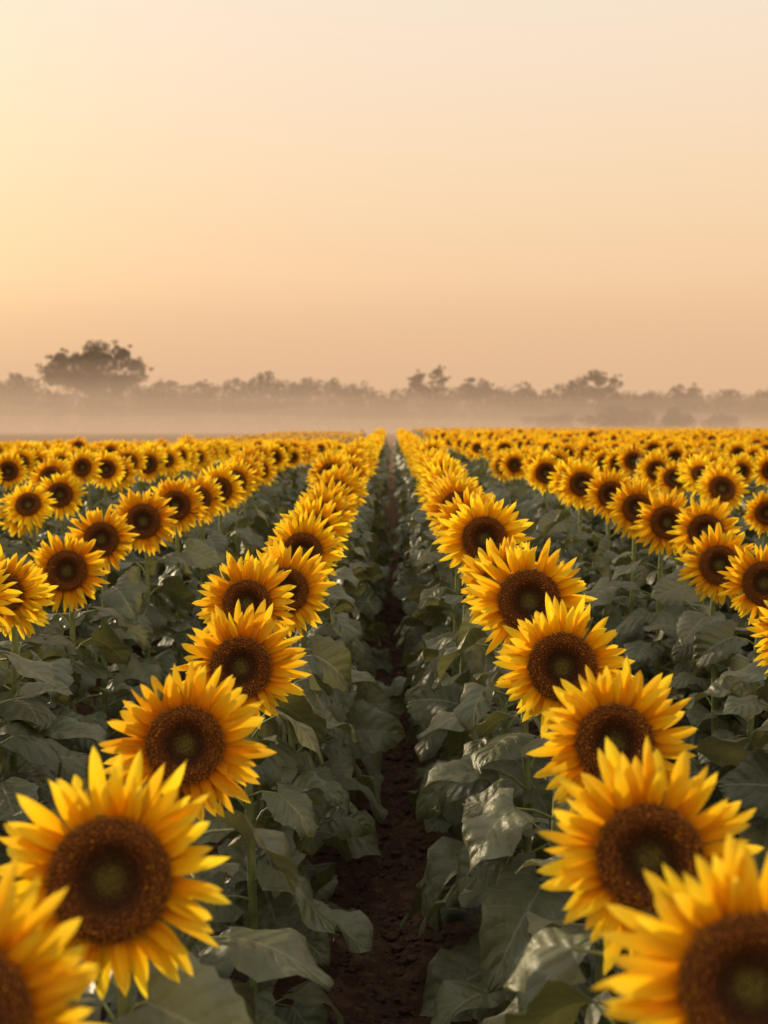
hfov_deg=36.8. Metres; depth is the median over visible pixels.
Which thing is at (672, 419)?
bushes
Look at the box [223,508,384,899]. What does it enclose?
sunflower
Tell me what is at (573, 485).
sunflower
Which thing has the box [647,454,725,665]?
sunflower
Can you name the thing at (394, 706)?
sunflower
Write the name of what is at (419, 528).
sunflower
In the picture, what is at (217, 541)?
sunflower
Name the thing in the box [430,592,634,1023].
sunflower
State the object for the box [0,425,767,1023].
ground
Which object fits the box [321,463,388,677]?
sunflower
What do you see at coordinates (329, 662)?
sunflower
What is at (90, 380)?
spreading oak tree
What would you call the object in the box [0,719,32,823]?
sunflower
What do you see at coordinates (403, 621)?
sunflower
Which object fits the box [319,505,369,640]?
sunflower
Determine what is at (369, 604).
sunflower
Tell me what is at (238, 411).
distant tree line
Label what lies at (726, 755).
sunflower
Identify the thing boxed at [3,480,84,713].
sunflower
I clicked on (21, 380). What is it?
field tree
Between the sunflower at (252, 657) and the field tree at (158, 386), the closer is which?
the sunflower at (252, 657)
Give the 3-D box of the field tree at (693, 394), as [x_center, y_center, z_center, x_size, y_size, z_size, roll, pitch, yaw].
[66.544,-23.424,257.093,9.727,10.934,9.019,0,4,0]
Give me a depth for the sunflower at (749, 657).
6.49 m
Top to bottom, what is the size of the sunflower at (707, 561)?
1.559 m
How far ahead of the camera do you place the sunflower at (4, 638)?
6.37 m
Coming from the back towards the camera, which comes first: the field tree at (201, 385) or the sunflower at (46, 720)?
the field tree at (201, 385)
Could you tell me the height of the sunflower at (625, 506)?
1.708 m
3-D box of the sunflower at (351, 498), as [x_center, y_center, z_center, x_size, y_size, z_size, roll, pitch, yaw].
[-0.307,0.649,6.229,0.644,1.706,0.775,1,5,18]
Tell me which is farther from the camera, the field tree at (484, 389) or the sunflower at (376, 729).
the field tree at (484, 389)
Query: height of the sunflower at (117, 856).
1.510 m
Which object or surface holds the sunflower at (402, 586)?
on the ground
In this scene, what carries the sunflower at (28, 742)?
on the ground
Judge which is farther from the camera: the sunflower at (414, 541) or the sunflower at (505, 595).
the sunflower at (414, 541)
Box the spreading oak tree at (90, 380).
[35,340,153,430]
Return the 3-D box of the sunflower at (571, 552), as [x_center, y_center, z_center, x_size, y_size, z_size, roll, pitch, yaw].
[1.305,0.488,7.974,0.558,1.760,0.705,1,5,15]
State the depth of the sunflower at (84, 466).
8.38 m
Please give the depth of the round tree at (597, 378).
252.03 m
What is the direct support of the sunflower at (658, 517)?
on the ground
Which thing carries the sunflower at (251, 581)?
on the ground
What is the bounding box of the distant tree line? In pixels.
[0,371,767,431]
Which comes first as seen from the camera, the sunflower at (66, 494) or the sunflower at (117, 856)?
the sunflower at (117, 856)
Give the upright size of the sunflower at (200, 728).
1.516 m
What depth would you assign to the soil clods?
4.80 m
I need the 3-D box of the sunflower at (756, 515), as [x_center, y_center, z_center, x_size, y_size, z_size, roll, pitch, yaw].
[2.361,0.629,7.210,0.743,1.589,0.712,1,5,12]
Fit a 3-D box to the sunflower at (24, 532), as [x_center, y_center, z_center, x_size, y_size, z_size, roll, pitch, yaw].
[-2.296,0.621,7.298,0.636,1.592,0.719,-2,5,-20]
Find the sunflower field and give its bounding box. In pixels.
[0,426,767,664]
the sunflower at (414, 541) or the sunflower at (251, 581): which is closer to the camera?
the sunflower at (251, 581)
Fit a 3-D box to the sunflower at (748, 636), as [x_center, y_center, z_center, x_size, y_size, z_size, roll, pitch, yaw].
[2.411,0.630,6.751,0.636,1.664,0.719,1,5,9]
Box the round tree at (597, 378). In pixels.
[580,369,623,402]
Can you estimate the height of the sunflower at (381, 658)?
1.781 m
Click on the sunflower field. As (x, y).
(497, 460)
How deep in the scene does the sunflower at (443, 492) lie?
5.47 m
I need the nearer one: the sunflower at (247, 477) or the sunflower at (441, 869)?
the sunflower at (441, 869)
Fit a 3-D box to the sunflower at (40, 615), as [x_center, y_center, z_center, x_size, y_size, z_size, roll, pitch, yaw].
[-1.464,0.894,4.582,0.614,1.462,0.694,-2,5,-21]
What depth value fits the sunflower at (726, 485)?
7.52 m
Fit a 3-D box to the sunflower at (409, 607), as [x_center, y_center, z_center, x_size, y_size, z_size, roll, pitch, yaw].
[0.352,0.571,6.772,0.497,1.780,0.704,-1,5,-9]
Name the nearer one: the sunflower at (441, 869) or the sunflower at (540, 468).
the sunflower at (441, 869)
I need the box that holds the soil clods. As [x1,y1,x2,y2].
[300,552,468,1023]
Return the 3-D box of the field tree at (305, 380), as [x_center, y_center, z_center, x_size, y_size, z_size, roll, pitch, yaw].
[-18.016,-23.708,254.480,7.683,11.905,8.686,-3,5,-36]
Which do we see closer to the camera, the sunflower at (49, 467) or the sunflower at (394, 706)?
the sunflower at (394, 706)
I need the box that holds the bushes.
[521,405,740,427]
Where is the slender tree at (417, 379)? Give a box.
[407,364,450,426]
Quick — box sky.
[0,0,767,422]
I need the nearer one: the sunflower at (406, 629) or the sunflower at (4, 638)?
the sunflower at (4, 638)
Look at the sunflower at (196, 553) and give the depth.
6.29 m
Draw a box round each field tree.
[0,372,39,407]
[137,378,192,404]
[186,379,221,401]
[286,377,324,401]
[461,377,498,425]
[665,382,703,405]
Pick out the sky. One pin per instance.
(543, 194)
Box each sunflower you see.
[0,487,68,640]
[0,500,58,738]
[0,545,105,879]
[0,554,73,882]
[0,558,97,832]
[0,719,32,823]
[0,746,251,1023]
[0,855,101,1023]
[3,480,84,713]
[25,455,91,660]
[28,530,143,784]
[38,470,98,639]
[60,503,164,778]
[61,448,140,685]
[90,488,203,754]
[98,658,333,1023]
[142,476,220,680]
[147,599,376,1023]
[152,471,227,663]
[181,462,259,680]
[192,550,342,1023]
[197,459,268,637]
[209,452,274,571]
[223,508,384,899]
[223,538,373,967]
[272,495,405,823]
[290,482,406,801]
[298,475,369,664]
[305,449,357,638]
[306,464,384,678]
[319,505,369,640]
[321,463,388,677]
[341,453,392,675]
[389,451,466,672]
[389,473,519,783]
[394,481,452,671]
[396,459,468,675]
[399,450,447,635]
[399,534,552,932]
[400,458,477,750]
[400,467,491,759]
[403,493,535,923]
[404,454,444,641]
[404,486,507,841]
[417,538,622,1021]
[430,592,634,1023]
[481,656,697,1023]
[497,451,594,647]
[503,736,763,1023]
[536,457,600,586]
[540,459,622,622]
[571,466,656,678]
[582,475,697,692]
[590,831,767,1023]
[603,486,745,754]
[642,522,767,840]
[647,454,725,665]
[650,495,761,763]
[665,463,755,670]
[674,456,753,656]
[682,544,767,838]
[687,600,767,869]
[704,490,767,730]
[715,672,767,879]
[736,532,767,711]
[746,646,767,732]
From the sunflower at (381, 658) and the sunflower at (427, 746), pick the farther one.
the sunflower at (381, 658)
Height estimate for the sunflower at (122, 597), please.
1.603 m
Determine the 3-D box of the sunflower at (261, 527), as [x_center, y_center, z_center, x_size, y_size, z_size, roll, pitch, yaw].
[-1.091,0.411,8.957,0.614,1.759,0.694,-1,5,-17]
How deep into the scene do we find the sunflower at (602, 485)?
6.60 m
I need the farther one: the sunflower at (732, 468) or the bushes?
the bushes
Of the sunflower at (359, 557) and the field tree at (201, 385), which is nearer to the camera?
the sunflower at (359, 557)
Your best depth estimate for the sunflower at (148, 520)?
5.79 m
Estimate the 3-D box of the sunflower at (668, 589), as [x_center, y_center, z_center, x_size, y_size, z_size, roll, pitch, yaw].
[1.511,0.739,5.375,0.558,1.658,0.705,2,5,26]
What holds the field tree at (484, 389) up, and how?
on the ground
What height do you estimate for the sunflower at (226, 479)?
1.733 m
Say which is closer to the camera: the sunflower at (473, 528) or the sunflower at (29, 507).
the sunflower at (473, 528)
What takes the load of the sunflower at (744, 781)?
on the ground
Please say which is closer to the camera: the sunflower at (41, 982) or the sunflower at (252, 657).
the sunflower at (41, 982)
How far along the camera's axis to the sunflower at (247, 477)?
8.12 m
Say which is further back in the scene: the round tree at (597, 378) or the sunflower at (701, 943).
the round tree at (597, 378)
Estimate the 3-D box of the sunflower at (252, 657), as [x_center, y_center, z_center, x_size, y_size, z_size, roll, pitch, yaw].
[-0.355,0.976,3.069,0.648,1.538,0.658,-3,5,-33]
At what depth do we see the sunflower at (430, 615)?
6.12 m
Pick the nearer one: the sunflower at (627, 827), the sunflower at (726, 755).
the sunflower at (627, 827)
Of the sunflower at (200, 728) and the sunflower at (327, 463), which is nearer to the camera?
the sunflower at (200, 728)
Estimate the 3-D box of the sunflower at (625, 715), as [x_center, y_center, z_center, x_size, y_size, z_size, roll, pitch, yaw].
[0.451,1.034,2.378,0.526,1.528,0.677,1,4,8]
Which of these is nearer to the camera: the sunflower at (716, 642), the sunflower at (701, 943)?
the sunflower at (701, 943)
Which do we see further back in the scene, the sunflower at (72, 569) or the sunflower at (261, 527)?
the sunflower at (261, 527)
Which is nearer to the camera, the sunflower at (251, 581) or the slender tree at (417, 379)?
the sunflower at (251, 581)

